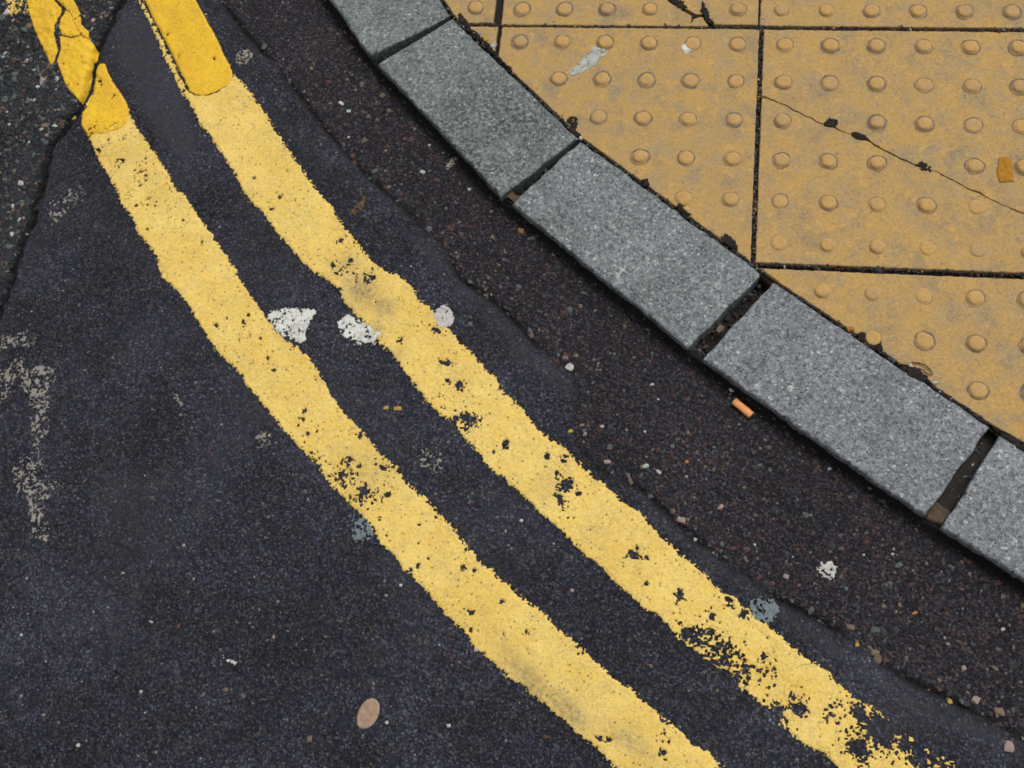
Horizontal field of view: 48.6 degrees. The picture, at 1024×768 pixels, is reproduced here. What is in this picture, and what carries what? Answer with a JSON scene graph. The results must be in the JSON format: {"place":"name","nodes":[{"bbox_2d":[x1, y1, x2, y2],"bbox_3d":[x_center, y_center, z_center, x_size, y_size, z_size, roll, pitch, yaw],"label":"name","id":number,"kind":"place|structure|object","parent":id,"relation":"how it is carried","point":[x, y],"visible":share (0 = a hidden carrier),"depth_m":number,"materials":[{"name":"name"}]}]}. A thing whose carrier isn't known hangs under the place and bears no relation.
{"place":"outdoors","nodes":[
{"label":"outdoors","id":0,"kind":"place"},
{"bbox_2d":[0,0,1023,767],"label":"road","id":1,"kind":"structure","parent":0,"point":[102,662],"depth_m":1.56,"materials":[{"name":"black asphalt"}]},
{"bbox_2d":[0,330,60,541],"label":"worn white marking","id":2,"kind":"object","parent":1,"relation":"on","point":[40,369],"visible":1,"depth_m":1.67,"materials":[{"name":"paint"}]},
{"bbox_2d":[0,0,124,315],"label":"old road patch","id":3,"kind":"object","parent":1,"relation":"attached to","point":[41,106],"visible":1,"depth_m":1.86,"materials":[{"name":"grey asphalt"}]},
{"bbox_2d":[47,183,90,222],"bbox_3d":[-0.702,-0.294,1.797,0.082,0.003,0.044,-43,70,-9],"label":"scuff","id":4,"kind":"object","parent":1,"relation":"on","point":[58,213],"visible":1,"depth_m":1.79,"materials":[{"name":"white paint"}]},
{"bbox_2d":[172,393,183,406],"bbox_3d":[-0.486,0.022,1.651,0.010,0.003,0.027,-43,70,-9],"label":"scuff","id":5,"kind":"object","parent":1,"relation":"on","point":[179,402],"visible":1,"depth_m":1.65,"materials":[{"name":"white paint"}]},
{"bbox_2d":[222,655,236,664],"bbox_3d":[-0.376,0.368,1.509,0.022,0.002,0.011,3,70,9],"label":"scuff","id":6,"kind":"object","parent":1,"relation":"on","point":[233,662],"visible":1,"depth_m":1.51,"materials":[{"name":"white paint"}]},
{"bbox_2d":[235,49,252,64],"bbox_3d":[-0.438,-0.534,1.851,0.030,0.004,0.030,3,70,9],"label":"gum spot","id":7,"kind":"object","parent":1,"relation":"on","point":[245,54],"visible":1,"depth_m":1.85,"materials":[{"name":"white paint"}]},
{"bbox_2d":[255,431,270,447],"bbox_3d":[-0.354,0.080,1.612,0.024,0.004,0.025,3,70,9],"label":"gum spot","id":8,"kind":"object","parent":1,"relation":"on","point":[259,436],"visible":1,"depth_m":1.61,"materials":[{"name":"white paint"}]},
{"bbox_2d":[267,308,316,342],"bbox_3d":[-0.327,-0.087,1.671,0.074,0.004,0.056,3,70,9],"label":"paint splash","id":9,"kind":"object","parent":1,"relation":"on","point":[300,322],"visible":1,"depth_m":1.67,"materials":[{"name":"white paint"}]},
{"bbox_2d":[350,189,365,215],"bbox_3d":[-0.233,-0.278,1.729,0.019,0.003,0.048,7,71,10],"label":"leaf scrap","id":10,"kind":"object","parent":1,"relation":"on","point":[353,211],"visible":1,"depth_m":1.73,"materials":[{"name":"brown plant"}]},
{"bbox_2d":[337,314,380,345],"bbox_3d":[-0.225,-0.076,1.653,0.071,0.004,0.035,29,76,16],"label":"paint splash","id":11,"kind":"object","parent":1,"relation":"on","point":[357,331],"visible":1,"depth_m":1.65,"materials":[{"name":"white paint"}]},
{"bbox_2d":[351,518,373,542],"bbox_3d":[-0.205,0.199,1.549,0.031,0.004,0.034,-11,69,3],"label":"gum spot","id":12,"kind":"object","parent":1,"relation":"on","point":[361,534],"visible":1,"depth_m":1.55,"materials":[{"name":"grey rubber"}]},
{"bbox_2d":[6,0,723,767],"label":"yellow line","id":13,"kind":"object","parent":1,"relation":"on","point":[586,696],"visible":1,"depth_m":1.59,"materials":[{"name":"paint"}]},
{"bbox_2d":[357,698,379,728],"bbox_3d":[-0.186,0.425,1.462,0.029,0.002,0.039,3,70,9],"label":"gum disc","id":14,"kind":"object","parent":1,"relation":"on","point":[368,713],"visible":1,"depth_m":1.46,"materials":[{"name":"beige"}]},
{"bbox_2d":[419,446,441,473],"bbox_3d":[-0.112,0.106,1.571,0.032,0.003,0.040,-8,69,4],"label":"gum spot","id":15,"kind":"object","parent":1,"relation":"on","point":[434,465],"visible":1,"depth_m":1.57,"materials":[{"name":"white paint"}]},
{"bbox_2d":[432,305,453,327],"bbox_3d":[-0.099,-0.097,1.644,0.029,0.005,0.036,-30,69,-4],"label":"gum spot","id":16,"kind":"object","parent":1,"relation":"on","point":[447,320],"visible":1,"depth_m":1.64,"materials":[{"name":"white rubber"}]},
{"bbox_2d":[138,0,953,767],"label":"yellow line","id":17,"kind":"object","parent":1,"relation":"on","point":[606,530],"visible":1,"depth_m":1.58,"materials":[{"name":"paint"}]},
{"bbox_2d":[221,0,1023,741],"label":"gutter strip","id":18,"kind":"object","parent":1,"relation":"on","point":[663,366],"visible":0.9,"depth_m":1.53,"materials":[{"name":"asphalt"}]},
{"bbox_2d":[445,157,457,169],"bbox_3d":[-0.094,-0.338,1.729,0.024,0.011,0.013,-35,69,-6],"label":"scuff","id":19,"kind":"object","parent":18,"relation":"on","point":[449,163],"visible":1,"depth_m":1.73,"materials":[{"name":"white paint"}]},
{"bbox_2d":[565,363,573,370],"bbox_3d":[0.082,-0.024,1.593,0.011,0.004,0.010,34,79,15],"label":"stone chip","id":20,"kind":"object","parent":18,"relation":"on","point":[569,366],"visible":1,"depth_m":1.59,"materials":[{"name":"white stone"}]},
{"bbox_2d":[221,0,1023,739],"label":"gutter grit","id":21,"kind":"object","parent":18,"relation":"on","point":[755,468],"visible":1,"depth_m":1.53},
{"bbox_2d":[677,516,684,522],"bbox_3d":[0.224,0.180,1.500,0.011,0.003,0.008,15,79,11],"label":"stone chip","id":22,"kind":"object","parent":18,"relation":"on","point":[680,519],"visible":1,"depth_m":1.50,"materials":[{"name":"stone"}]},
{"bbox_2d":[732,398,754,417],"bbox_3d":[0.314,0.033,1.538,0.032,0.009,0.011,42,80,19],"label":"cigarette butt","id":23,"kind":"object","parent":18,"relation":"on","point":[744,409],"visible":1,"depth_m":1.53,"materials":[{"name":"paper"}]},
{"bbox_2d":[816,561,836,579],"bbox_3d":[0.404,0.238,1.455,0.025,0.004,0.024,21,74,14],"label":"gum spot","id":24,"kind":"object","parent":18,"relation":"on","point":[827,566],"visible":1,"depth_m":1.45,"materials":[{"name":"white rubber"}]},
{"bbox_2d":[847,624,854,630],"bbox_3d":[0.426,0.306,1.427,0.010,0.003,0.007,12,65,13],"label":"stone chip","id":25,"kind":"object","parent":18,"relation":"on","point":[850,627],"visible":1,"depth_m":1.43,"materials":[{"name":"brown stone"}]},
{"bbox_2d":[871,627,879,632],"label":"stone chip","id":26,"kind":"object","parent":18,"relation":"on","point":[875,629],"visible":1,"depth_m":1.42,"materials":[{"name":"grey stone"}]},
{"bbox_2d":[871,649,879,655],"bbox_3d":[0.453,0.335,1.412,0.010,0.003,0.008,20,83,7],"label":"stone chip","id":27,"kind":"object","parent":18,"relation":"on","point":[874,652],"visible":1,"depth_m":1.41,"materials":[{"name":"brown stone"}]},
{"bbox_2d":[971,696,980,703],"bbox_3d":[0.565,0.384,1.379,0.008,0.004,0.009,30,85,21],"label":"stone chip","id":28,"kind":"object","parent":18,"relation":"on","point":[975,699],"visible":1,"depth_m":1.38,"materials":[{"name":"stone"}]},
{"bbox_2d":[994,707,1004,716],"bbox_3d":[0.590,0.397,1.372,0.012,0.004,0.010,8,68,1],"label":"stone chip","id":29,"kind":"object","parent":18,"relation":"on","point":[999,711],"visible":1,"depth_m":1.37,"materials":[{"name":"beige stone"}]},
{"bbox_2d":[749,595,779,623],"bbox_3d":[0.322,0.288,1.447,0.038,0.007,0.037,3,70,9],"label":"gum spot","id":30,"kind":"object","parent":1,"relation":"on","point":[771,608],"visible":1,"depth_m":1.44,"materials":[{"name":"grey rubber"}]},
{"bbox_2d":[1004,741,1013,751],"bbox_3d":[0.595,0.434,1.357,0.011,0.005,0.013,4,73,15],"label":"stone chip","id":31,"kind":"object","parent":1,"relation":"on","point":[1008,746],"visible":1,"depth_m":1.35,"materials":[{"name":"stone"}]},
{"bbox_2d":[329,0,1023,582],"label":"kerb","id":32,"kind":"structure","parent":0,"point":[915,446],"depth_m":1.58,"materials":[{"name":"stone"}]},
{"bbox_2d":[611,266,625,280],"bbox_3d":[0.151,-0.159,1.608,0.016,0.002,0.025,29,76,16],"label":"lichen fleck","id":33,"kind":"object","parent":32,"relation":"on","point":[622,270],"visible":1,"depth_m":1.61},
{"bbox_2d":[716,325,723,333],"bbox_3d":[0.288,-0.076,1.569,0.011,0.007,0.009,-40,68,-1],"label":"stone chip","id":34,"kind":"object","parent":32,"relation":"on","point":[719,328],"visible":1,"depth_m":1.57,"materials":[{"name":"brown stone"}]},
{"bbox_2d":[787,385,797,392],"bbox_3d":[0.375,0.007,1.517,0.015,0.002,0.010,21,74,14],"label":"lichen fleck","id":35,"kind":"object","parent":32,"relation":"on","point":[790,387],"visible":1,"depth_m":1.52},
{"bbox_2d":[440,0,1023,450],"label":"pavement","id":36,"kind":"structure","parent":0,"point":[834,162],"depth_m":1.64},
{"bbox_2d":[569,46,606,75],"bbox_3d":[0.117,-0.493,1.736,0.028,0.002,0.068,39,79,19],"label":"bird dropping","id":37,"kind":"object","parent":36,"relation":"on","point":[592,59],"visible":1,"depth_m":1.74,"materials":[{"name":"white"}]},
{"bbox_2d":[681,44,690,53],"bbox_3d":[0.265,-0.511,1.723,0.016,0.002,0.017,-39,70,-7],"label":"bird dropping","id":38,"kind":"object","parent":36,"relation":"on","point":[685,49],"visible":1,"depth_m":1.72,"materials":[{"name":"white"}]},
{"bbox_2d":[847,326,854,331],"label":"stone chip","id":39,"kind":"object","parent":36,"relation":"on","point":[850,329],"visible":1,"depth_m":1.53,"materials":[{"name":"orange stone"}]},
{"bbox_2d":[907,362,932,374],"bbox_3d":[0.541,-0.021,1.504,0.034,0.002,0.018,3,70,9],"label":"root strand","id":40,"kind":"object","parent":36,"relation":"on","point":[922,369],"visible":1,"depth_m":1.50},
{"bbox_2d":[997,157,1013,181],"bbox_3d":[0.692,-0.301,1.589,0.022,0.002,0.041,3,70,9],"label":"tape scrap","id":41,"kind":"object","parent":36,"relation":"on","point":[1005,170],"visible":1,"depth_m":1.59,"materials":[{"name":"orange plastic"}]}
]}

